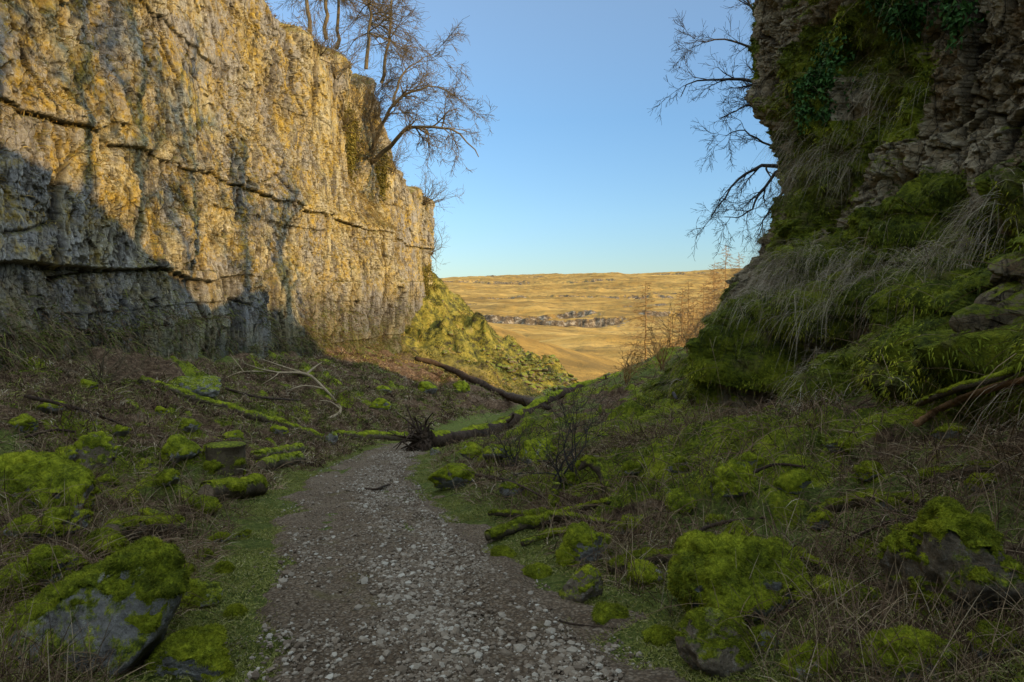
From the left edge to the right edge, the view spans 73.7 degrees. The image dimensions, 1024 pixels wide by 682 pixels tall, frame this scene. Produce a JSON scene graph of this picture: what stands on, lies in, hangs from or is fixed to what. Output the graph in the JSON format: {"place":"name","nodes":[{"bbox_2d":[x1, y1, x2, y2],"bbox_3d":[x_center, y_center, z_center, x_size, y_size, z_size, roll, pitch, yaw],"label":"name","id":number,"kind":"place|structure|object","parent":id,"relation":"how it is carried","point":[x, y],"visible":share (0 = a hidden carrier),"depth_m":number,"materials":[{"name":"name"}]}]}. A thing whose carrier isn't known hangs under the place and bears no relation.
{"place":"outdoors","nodes":[
{"label":"outdoors","id":0,"kind":"place"},
{"bbox_2d":[0,0,434,370],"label":"cliff","id":1,"kind":"structure","parent":0,"point":[37,249],"depth_m":24.81,"materials":[{"name":"stone"}]},
{"bbox_2d":[0,278,417,372],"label":"cliff foot grass","id":2,"kind":"structure","parent":1,"relation":"on","point":[9,354],"depth_m":22.49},
{"bbox_2d":[0,281,422,372],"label":"cliff foot moss","id":3,"kind":"object","parent":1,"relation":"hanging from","point":[119,337],"visible":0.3,"depth_m":22.31,"materials":[{"name":"green plant"}]},
{"bbox_2d":[0,0,436,275],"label":"rim grass","id":4,"kind":"structure","parent":1,"relation":"on","point":[302,189],"depth_m":29.62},
{"bbox_2d":[281,0,361,39],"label":"bare tree","id":5,"kind":"object","parent":1,"relation":"on","point":[327,15],"visible":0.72,"depth_m":43.05,"materials":[{"name":"brown plant"}]},
{"bbox_2d":[282,0,366,94],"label":"bare shrub","id":6,"kind":"object","parent":1,"relation":"on","point":[325,37],"visible":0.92,"depth_m":37.70,"materials":[{"name":"brown plant"}]},
{"bbox_2d":[292,0,379,78],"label":"bare shrub","id":7,"kind":"object","parent":1,"relation":"on","point":[343,68],"visible":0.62,"depth_m":40.43,"materials":[{"name":"brown plant"}]},
{"bbox_2d":[342,101,367,186],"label":"scrub clump","id":8,"kind":"object","parent":1,"relation":"on","point":[351,152],"visible":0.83,"depth_m":45.43,"materials":[{"name":"green plant"}]},
{"bbox_2d":[338,85,387,147],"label":"bare shrub","id":9,"kind":"object","parent":1,"relation":"on","point":[346,121],"visible":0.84,"depth_m":43.44,"materials":[{"name":"brown plant"}]},
{"bbox_2d":[303,0,435,89],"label":"bare tree","id":10,"kind":"object","parent":1,"relation":"on","point":[376,7],"visible":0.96,"depth_m":44.08,"materials":[{"name":"brown plant"}]},
{"bbox_2d":[374,143,392,201],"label":"scrub clump","id":11,"kind":"object","parent":1,"relation":"on","point":[382,178],"visible":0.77,"depth_m":52.58,"materials":[{"name":"green plant"}]},
{"bbox_2d":[356,96,424,175],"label":"bare shrub","id":12,"kind":"object","parent":1,"relation":"on","point":[374,148],"visible":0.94,"depth_m":48.01,"materials":[{"name":"brown plant"}]},
{"bbox_2d":[342,0,450,83],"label":"bare tree","id":13,"kind":"object","parent":1,"relation":"on","point":[394,41],"visible":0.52,"depth_m":48.74,"materials":[{"name":"brown plant"}]},
{"bbox_2d":[356,15,497,179],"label":"bare ash tree","id":14,"kind":"object","parent":1,"relation":"on","point":[407,113],"visible":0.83,"depth_m":46.93,"materials":[{"name":"grey plant"}]},
{"bbox_2d":[414,164,463,213],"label":"bare shrub","id":15,"kind":"object","parent":1,"relation":"on","point":[426,202],"visible":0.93,"depth_m":62.90,"materials":[{"name":"brown plant"}]},
{"bbox_2d":[199,441,690,681],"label":"path","id":16,"kind":"structure","parent":0,"point":[575,612],"depth_m":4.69,"materials":[{"name":"grey gravel"}]},
{"bbox_2d":[0,273,1023,681],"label":"ground","id":17,"kind":"structure","parent":0,"point":[454,361],"depth_m":8.39,"materials":[{"name":"green plant"}]},
{"bbox_2d":[0,560,41,601],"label":"mossy boulder","id":18,"kind":"object","parent":17,"relation":"on","point":[21,570],"visible":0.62,"depth_m":4.23,"materials":[{"name":"green plant"}]},
{"bbox_2d":[2,513,41,540],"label":"mossy boulder","id":19,"kind":"object","parent":17,"relation":"on","point":[29,518],"visible":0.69,"depth_m":5.32,"materials":[{"name":"green plant"}]},
{"bbox_2d":[8,413,37,433],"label":"mossy boulder","id":20,"kind":"object","parent":17,"relation":"on","point":[27,421],"visible":0.99,"depth_m":11.56,"materials":[{"name":"green plant"}]},
{"bbox_2d":[0,450,101,512],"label":"mossy boulder","id":21,"kind":"object","parent":17,"relation":"on","point":[42,468],"visible":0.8,"depth_m":6.28,"materials":[{"name":"green plant"}]},
{"bbox_2d":[22,543,88,586],"bbox_3d":[-2.997,1.458,4.466,0.440,0.299,0.401,0,3,0],"label":"mossy boulder","id":22,"kind":"object","parent":17,"relation":"on","point":[41,554],"visible":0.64,"depth_m":4.36,"materials":[{"name":"green plant"}]},
{"bbox_2d":[39,505,93,536],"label":"mossy boulder","id":23,"kind":"object","parent":17,"relation":"on","point":[59,513],"visible":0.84,"depth_m":5.30,"materials":[{"name":"green plant"}]},
{"bbox_2d":[24,394,128,426],"bbox_3d":[-8.611,1.425,13.744,3.497,0.731,1.386,3,5,42],"label":"dead branch","id":24,"kind":"object","parent":17,"relation":"on","point":[35,398],"visible":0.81,"depth_m":12.87,"materials":[{"name":"brown plant"}]},
{"bbox_2d":[0,536,191,677],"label":"mossy boulder","id":25,"kind":"object","parent":17,"relation":"on","point":[139,585],"visible":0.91,"depth_m":3.45,"materials":[{"name":"grey stone"}]},
{"bbox_2d":[73,431,118,469],"bbox_3d":[-5.989,1.641,9.744,0.657,0.736,0.564,0,3,0],"label":"mossy boulder","id":26,"kind":"object","parent":17,"relation":"on","point":[103,445],"visible":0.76,"depth_m":9.61,"materials":[{"name":"green plant"}]},
{"bbox_2d":[79,527,128,558],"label":"mossy boulder","id":27,"kind":"object","parent":17,"relation":"on","point":[121,543],"visible":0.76,"depth_m":5.06,"materials":[{"name":"green plant"}]},
{"bbox_2d":[53,308,156,387],"bbox_3d":[-10.601,0.478,17.396,2.368,2.849,3.498,2,4,25],"label":"bare shrub","id":28,"kind":"object","parent":17,"relation":"on","point":[99,375],"visible":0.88,"depth_m":17.82,"materials":[{"name":"brown plant"}]},
{"bbox_2d":[102,513,186,540],"bbox_3d":[-3.282,1.668,6.053,0.306,0.624,1.513,0,3,-8],"label":"cut log","id":29,"kind":"object","parent":17,"relation":"on","point":[118,521],"visible":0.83,"depth_m":6.02,"materials":[{"name":"green plant"}]},
{"bbox_2d":[155,468,180,485],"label":"mossy boulder","id":30,"kind":"object","parent":17,"relation":"on","point":[170,476],"visible":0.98,"depth_m":8.57,"materials":[{"name":"green plant"}]},
{"bbox_2d":[161,434,202,462],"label":"mossy boulder","id":31,"kind":"object","parent":17,"relation":"on","point":[175,443],"visible":0.97,"depth_m":11.22,"materials":[{"name":"green plant"}]},
{"bbox_2d":[141,622,235,681],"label":"mossy boulder","id":32,"kind":"object","parent":17,"relation":"on","point":[199,653],"visible":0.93,"depth_m":3.37,"materials":[{"name":"green plant"}]},
{"bbox_2d":[168,375,221,397],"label":"mossy boulder","id":33,"kind":"object","parent":17,"relation":"on","point":[208,386],"visible":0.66,"depth_m":20.06,"materials":[{"name":"green plant"}]},
{"bbox_2d":[177,578,222,610],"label":"mossy boulder","id":34,"kind":"object","parent":17,"relation":"on","point":[212,593],"visible":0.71,"depth_m":4.57,"materials":[{"name":"green plant"}]},
{"bbox_2d":[187,494,223,514],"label":"mossy boulder","id":35,"kind":"object","parent":17,"relation":"on","point":[213,503],"visible":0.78,"depth_m":7.91,"materials":[{"name":"green plant"}]},
{"bbox_2d":[201,440,245,476],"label":"tree stump","id":36,"kind":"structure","parent":17,"relation":"on","point":[229,456],"depth_m":11.41,"materials":[{"name":"brown wood"}]},
{"bbox_2d":[138,375,323,439],"bbox_3d":[-8.132,2.018,20.142,5.045,2.348,0.699,-2,4,-29],"label":"fallen log","id":37,"kind":"object","parent":17,"relation":"on","point":[258,415],"visible":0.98,"depth_m":20.14,"materials":[{"name":"green plant"}]},
{"bbox_2d":[196,473,267,499],"bbox_3d":[-3.924,2.092,9.619,0.412,0.656,1.586,0,3,4],"label":"cut log","id":38,"kind":"object","parent":17,"relation":"on","point":[253,484],"visible":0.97,"depth_m":9.45,"materials":[{"name":"green plant"}]},
{"bbox_2d":[222,603,248,618],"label":"mossy boulder","id":39,"kind":"object","parent":17,"relation":"on","point":[235,609],"visible":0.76,"depth_m":4.35,"materials":[{"name":"green plant"}]},
{"bbox_2d":[0,345,508,490],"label":"bank tussocks","id":40,"kind":"object","parent":17,"relation":"on","point":[446,416],"visible":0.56,"depth_m":22.50,"materials":[{"name":"green plant"}]},
{"bbox_2d":[249,442,304,458],"bbox_3d":[-5.458,2.644,16.206,0.390,1.068,4.369,0,3,-6],"label":"cut log","id":41,"kind":"object","parent":17,"relation":"on","point":[267,450],"visible":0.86,"depth_m":15.12,"materials":[{"name":"green plant"}]},
{"bbox_2d":[254,451,305,470],"bbox_3d":[-4.826,2.554,14.377,0.346,0.758,2.668,0,3,-2],"label":"cut log","id":42,"kind":"object","parent":17,"relation":"on","point":[284,457],"visible":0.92,"depth_m":13.86,"materials":[{"name":"green plant"}]},
{"bbox_2d":[224,354,341,417],"bbox_3d":[-8.840,1.676,27.803,4.393,2.459,7.256,0,3,0],"label":"bleached branch","id":43,"kind":"object","parent":17,"relation":"on","point":[310,376],"visible":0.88,"depth_m":28.44,"materials":[{"name":"brown wood"}]},
{"bbox_2d":[333,430,407,440],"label":"fallen log","id":44,"kind":"object","parent":17,"relation":"on","point":[375,434],"visible":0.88,"depth_m":24.31,"materials":[{"name":"green plant"}]},
{"bbox_2d":[427,462,477,490],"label":"mossy boulder","id":45,"kind":"object","parent":17,"relation":"on","point":[443,474],"visible":0.81,"depth_m":10.51,"materials":[{"name":"green plant"}]},
{"bbox_2d":[379,275,570,398],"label":"slope tufts","id":46,"kind":"object","parent":17,"relation":"on","point":[503,369],"visible":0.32,"depth_m":54.62,"materials":[{"name":"green plant"}]},
{"bbox_2d":[415,356,550,409],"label":"fallen tree","id":47,"kind":"object","parent":17,"relation":"on","point":[512,397],"visible":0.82,"depth_m":45.78,"materials":[{"name":"brown plant"}]},
{"bbox_2d":[462,394,548,466],"bbox_3d":[-0.070,1.942,12.049,1.757,1.930,1.770,1,4,19],"label":"bare shrub","id":48,"kind":"object","parent":17,"relation":"on","point":[506,454],"visible":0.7,"depth_m":11.82,"materials":[{"name":"brown plant"}]},
{"bbox_2d":[386,365,628,451],"bbox_3d":[1.860,2.252,27.914,2.238,2.613,18.241,3,4,36],"label":"fallen tree","id":49,"kind":"object","parent":17,"relation":"on","point":[426,439],"visible":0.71,"depth_m":22.28,"materials":[{"name":"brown plant"}]},
{"bbox_2d":[442,299,579,394],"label":"scree","id":50,"kind":"structure","parent":17,"relation":"on","point":[561,380],"depth_m":54.72,"materials":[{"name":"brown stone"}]},
{"bbox_2d":[0,344,1023,681],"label":"dry stalks","id":51,"kind":"object","parent":17,"relation":"on","point":[644,586],"visible":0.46,"depth_m":4.71,"materials":[{"name":"beige plant"}]},
{"bbox_2d":[0,346,1023,681],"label":"bramble tangle","id":52,"kind":"object","parent":17,"relation":"on","point":[634,476],"visible":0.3,"depth_m":6.28,"materials":[{"name":"brown plant"}]},
{"bbox_2d":[0,349,1023,681],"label":"dead bracken","id":53,"kind":"object","parent":17,"relation":"on","point":[486,493],"visible":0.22,"depth_m":6.91,"materials":[{"name":"brown plant"}]},
{"bbox_2d":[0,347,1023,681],"bbox_3d":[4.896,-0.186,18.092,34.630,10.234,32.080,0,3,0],"label":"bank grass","id":54,"kind":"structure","parent":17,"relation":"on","point":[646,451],"depth_m":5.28,"materials":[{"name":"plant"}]},
{"bbox_2d":[0,357,1023,681],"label":"ground moss","id":55,"kind":"object","parent":17,"relation":"on","point":[612,471],"visible":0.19,"depth_m":7.51,"materials":[{"name":"green plant"}]},
{"bbox_2d":[521,562,552,579],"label":"mossy boulder","id":56,"kind":"object","parent":17,"relation":"on","point":[538,570],"visible":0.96,"depth_m":5.34,"materials":[{"name":"green plant"}]},
{"bbox_2d":[519,438,558,466],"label":"mossy boulder","id":57,"kind":"object","parent":17,"relation":"on","point":[527,445],"visible":0.6,"depth_m":11.52,"materials":[{"name":"green plant"}]},
{"bbox_2d":[484,497,610,540],"bbox_3d":[0.320,1.760,7.056,1.310,0.391,0.627,-1,4,-11],"label":"fallen log","id":58,"kind":"object","parent":17,"relation":"on","point":[510,527],"visible":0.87,"depth_m":6.95,"materials":[{"name":"green plant"}]},
{"bbox_2d":[488,508,619,524],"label":"mossy branch","id":59,"kind":"object","parent":17,"relation":"on","point":[503,512],"visible":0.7,"depth_m":7.34,"materials":[{"name":"green plant"}]},
{"bbox_2d":[501,378,615,487],"bbox_3d":[0.538,1.072,8.354,1.448,1.360,1.366,0,3,0],"label":"bare shrub","id":60,"kind":"object","parent":17,"relation":"on","point":[565,454],"visible":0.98,"depth_m":8.23,"materials":[{"name":"brown plant"}]},
{"bbox_2d":[558,564,602,602],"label":"mossy boulder","id":61,"kind":"object","parent":17,"relation":"on","point":[581,585],"visible":0.94,"depth_m":4.62,"materials":[{"name":"grey stone"}]},
{"bbox_2d":[555,521,612,568],"bbox_3d":[0.585,1.698,5.530,0.372,0.450,0.406,3,5,44],"label":"mossy boulder","id":62,"kind":"object","parent":17,"relation":"on","point":[570,543],"visible":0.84,"depth_m":5.44,"materials":[{"name":"green plant"}]},
{"bbox_2d":[520,525,652,546],"bbox_3d":[0.681,1.821,6.492,1.256,0.121,0.384,0,3,-5],"label":"mossy branch","id":63,"kind":"object","parent":17,"relation":"on","point":[526,541],"visible":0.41,"depth_m":6.41,"materials":[{"name":"green plant"}]},
{"bbox_2d":[575,454,611,495],"bbox_3d":[0.958,1.623,7.893,0.197,0.606,0.560,-3,5,-41],"label":"arched root","id":64,"kind":"object","parent":17,"relation":"on","point":[591,462],"visible":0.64,"depth_m":7.86,"materials":[{"name":"green plant"}]},
{"bbox_2d":[591,601,629,624],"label":"mossy boulder","id":65,"kind":"object","parent":17,"relation":"on","point":[604,612],"visible":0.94,"depth_m":4.15,"materials":[{"name":"green plant"}]},
{"bbox_2d":[613,323,658,383],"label":"bare shrub","id":66,"kind":"object","parent":17,"relation":"on","point":[630,370],"visible":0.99,"depth_m":25.94,"materials":[{"name":"brown plant"}]},
{"bbox_2d":[607,547,674,574],"bbox_3d":[1.037,1.640,5.146,0.654,0.248,0.245,1,3,10],"label":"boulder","id":67,"kind":"object","parent":17,"relation":"on","point":[636,553],"visible":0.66,"depth_m":5.13,"materials":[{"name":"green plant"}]},
{"bbox_2d":[619,282,669,359],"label":"bare larch","id":68,"kind":"object","parent":17,"relation":"on","point":[637,325],"visible":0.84,"depth_m":45.94,"materials":[{"name":"brown plant"}]},
{"bbox_2d":[625,557,665,587],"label":"mossy boulder","id":69,"kind":"object","parent":17,"relation":"on","point":[648,571],"visible":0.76,"depth_m":4.80,"materials":[{"name":"green plant"}]},
{"bbox_2d":[640,623,674,647],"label":"mossy boulder","id":70,"kind":"object","parent":17,"relation":"on","point":[656,634],"visible":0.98,"depth_m":3.74,"materials":[{"name":"green plant"}]},
{"bbox_2d":[636,301,696,371],"bbox_3d":[6.029,-0.092,26.072,3.198,2.978,2.140,2,4,34],"label":"bare shrub","id":71,"kind":"object","parent":17,"relation":"on","point":[658,354],"visible":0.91,"depth_m":25.95,"materials":[{"name":"brown plant"}]},
{"bbox_2d":[663,488,696,514],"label":"mossy boulder","id":72,"kind":"object","parent":17,"relation":"on","point":[674,493],"visible":0.81,"depth_m":6.63,"materials":[{"name":"green plant"}]},
{"bbox_2d":[665,455,694,472],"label":"mossy boulder","id":73,"kind":"object","parent":17,"relation":"on","point":[679,458],"visible":0.8,"depth_m":7.67,"materials":[{"name":"green plant"}]},
{"bbox_2d":[674,606,756,679],"bbox_3d":[0.995,1.496,3.343,0.400,0.332,0.277,0,3,0],"label":"mossy boulder","id":74,"kind":"object","parent":17,"relation":"on","point":[724,651],"visible":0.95,"depth_m":3.31,"materials":[{"name":"green stone"}]},
{"bbox_2d":[708,458,758,497],"bbox_3d":[2.111,1.343,6.482,0.488,0.460,0.414,0,3,0],"label":"mossy boulder","id":75,"kind":"object","parent":17,"relation":"on","point":[732,479],"visible":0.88,"depth_m":6.40,"materials":[{"name":"green plant"}]},
{"bbox_2d":[666,529,816,621],"bbox_3d":[1.354,1.402,4.050,0.998,0.604,0.749,-2,4,-29],"label":"mossy boulder","id":76,"kind":"object","parent":17,"relation":"on","point":[712,559],"visible":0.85,"depth_m":3.83,"materials":[{"name":"green plant"}]},
{"bbox_2d":[748,624,779,652],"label":"mossy boulder","id":77,"kind":"object","parent":17,"relation":"on","point":[761,639],"visible":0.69,"depth_m":3.42,"materials":[{"name":"green plant"}]},
{"bbox_2d":[770,468,811,493],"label":"mossy boulder","id":78,"kind":"object","parent":17,"relation":"on","point":[787,481],"visible":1,"depth_m":5.94,"materials":[{"name":"green plant"}]},
{"bbox_2d":[779,640,838,681],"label":"mossy boulder","id":79,"kind":"object","parent":17,"relation":"on","point":[802,657],"visible":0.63,"depth_m":3.10,"materials":[{"name":"green plant"}]},
{"bbox_2d":[806,509,832,529],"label":"mossy boulder","id":80,"kind":"object","parent":17,"relation":"on","point":[817,515],"visible":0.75,"depth_m":5.11,"materials":[{"name":"green plant"}]},
{"bbox_2d":[822,437,855,452],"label":"mossy boulder","id":81,"kind":"object","parent":17,"relation":"on","point":[831,441],"visible":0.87,"depth_m":6.70,"materials":[{"name":"green plant"}]},
{"bbox_2d":[811,574,886,609],"bbox_3d":[1.901,1.448,3.869,0.419,0.215,0.308,0,3,0],"label":"mossy boulder","id":82,"kind":"object","parent":17,"relation":"on","point":[864,589],"visible":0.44,"depth_m":3.81,"materials":[{"name":"green plant"}]},
{"bbox_2d":[811,488,925,512],"bbox_3d":[2.866,1.302,5.453,0.266,0.438,1.002,-2,4,-24],"label":"fallen log","id":83,"kind":"object","parent":17,"relation":"on","point":[871,490],"visible":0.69,"depth_m":5.56,"materials":[{"name":"brown plant"}]},
{"bbox_2d":[852,460,884,481],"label":"mossy boulder","id":84,"kind":"object","parent":17,"relation":"on","point":[861,472],"visible":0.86,"depth_m":5.97,"materials":[{"name":"green plant"}]},
{"bbox_2d":[854,624,964,681],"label":"mossy boulder","id":85,"kind":"object","parent":17,"relation":"on","point":[890,635],"visible":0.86,"depth_m":2.97,"materials":[{"name":"green plant"}]},
{"bbox_2d":[930,423,966,438],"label":"mossy boulder","id":86,"kind":"object","parent":17,"relation":"on","point":[944,428],"visible":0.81,"depth_m":6.15,"materials":[{"name":"green plant"}]},
{"bbox_2d":[876,496,1023,618],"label":"mossy boulder","id":87,"kind":"object","parent":17,"relation":"on","point":[943,531],"visible":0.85,"depth_m":3.39,"materials":[{"name":"grey stone"}]},
{"bbox_2d":[918,459,1008,483],"bbox_3d":[3.365,0.960,5.061,0.289,0.342,0.705,-1,4,-21],"label":"fallen log","id":88,"kind":"object","parent":17,"relation":"on","point":[949,467],"visible":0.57,"depth_m":5.17,"materials":[{"name":"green plant"}]},
{"bbox_2d":[912,376,1023,426],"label":"dead branch","id":89,"kind":"object","parent":17,"relation":"on","point":[922,420],"visible":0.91,"depth_m":6.24,"materials":[{"name":"brown wood"}]},
{"bbox_2d":[913,361,1023,406],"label":"dead branch","id":90,"kind":"object","parent":17,"relation":"on","point":[1003,374],"visible":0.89,"depth_m":6.04,"materials":[{"name":"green plant"}]},
{"bbox_2d":[963,472,999,491],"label":"mossy boulder","id":91,"kind":"object","parent":17,"relation":"on","point":[972,487],"visible":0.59,"depth_m":4.65,"materials":[{"name":"green plant"}]},
{"bbox_2d":[966,619,1023,659],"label":"mossy boulder","id":92,"kind":"object","parent":17,"relation":"on","point":[982,625],"visible":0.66,"depth_m":3.05,"materials":[{"name":"green plant"}]},
{"bbox_2d":[0,437,1023,681],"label":"verge grass","id":93,"kind":"structure","parent":0,"point":[258,507],"depth_m":4.86,"materials":[{"name":"green plant"}]},
{"bbox_2d":[265,0,783,277],"label":"sky","id":94,"kind":"structure","parent":0,"point":[575,172],"materials":[{"name":"blue"}]},
{"bbox_2d":[439,268,741,381],"bbox_3d":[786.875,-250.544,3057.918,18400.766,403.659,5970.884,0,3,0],"label":"moorland hills","id":95,"kind":"structure","parent":0,"point":[574,323],"depth_m":459.63,"materials":[{"name":"yellow plant"}]},
{"bbox_2d":[637,0,1023,427],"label":"cliff","id":96,"kind":"structure","parent":0,"point":[978,79],"depth_m":11.37,"materials":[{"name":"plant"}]},
{"bbox_2d":[649,0,753,133],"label":"overhanging bare tree","id":97,"kind":"object","parent":96,"relation":"on","point":[749,84],"visible":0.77,"depth_m":20.17,"materials":[{"name":"grey plant"}]},
{"bbox_2d":[685,106,782,259],"bbox_3d":[7.227,-4.743,20.517,4.484,5.079,2.543,-2,4,-33],"label":"overhanging bare tree","id":98,"kind":"object","parent":96,"relation":"on","point":[741,177],"visible":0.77,"depth_m":20.32,"materials":[{"name":"grey plant"}]},
{"bbox_2d":[784,26,862,136],"bbox_3d":[6.160,-5.135,13.469,1.001,2.137,1.606,-1,4,-12],"label":"ivy clump","id":99,"kind":"object","parent":96,"relation":"attached to","point":[827,77],"visible":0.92,"depth_m":13.39,"materials":[{"name":"green plant"}]},
{"bbox_2d":[626,0,1023,546],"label":"bramble stems","id":100,"kind":"object","parent":96,"relation":"on","point":[848,331],"visible":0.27,"depth_m":10.68,"materials":[{"name":"brown plant"}]},
{"bbox_2d":[635,0,1023,493],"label":"hanging dry grass","id":101,"kind":"structure","parent":96,"relation":"on","point":[761,281],"depth_m":11.69,"materials":[{"name":"beige plant"}]},
{"bbox_2d":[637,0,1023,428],"bbox_3d":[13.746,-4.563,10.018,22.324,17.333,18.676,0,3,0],"label":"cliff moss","id":102,"kind":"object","parent":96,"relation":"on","point":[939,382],"visible":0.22,"depth_m":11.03,"materials":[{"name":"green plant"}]},
{"bbox_2d":[640,0,1023,435],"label":"slope grass","id":103,"kind":"structure","parent":96,"relation":"on","point":[899,273],"depth_m":11.44,"materials":[{"name":"green plant"}]},
{"bbox_2d":[862,0,938,53],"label":"ivy clump","id":104,"kind":"object","parent":96,"relation":"attached to","point":[891,17],"visible":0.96,"depth_m":11.38,"materials":[{"name":"green plant"}]},
{"bbox_2d":[939,0,990,53],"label":"ivy clump","id":105,"kind":"object","parent":96,"relation":"attached to","point":[951,18],"visible":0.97,"depth_m":10.59,"materials":[{"name":"green plant"}]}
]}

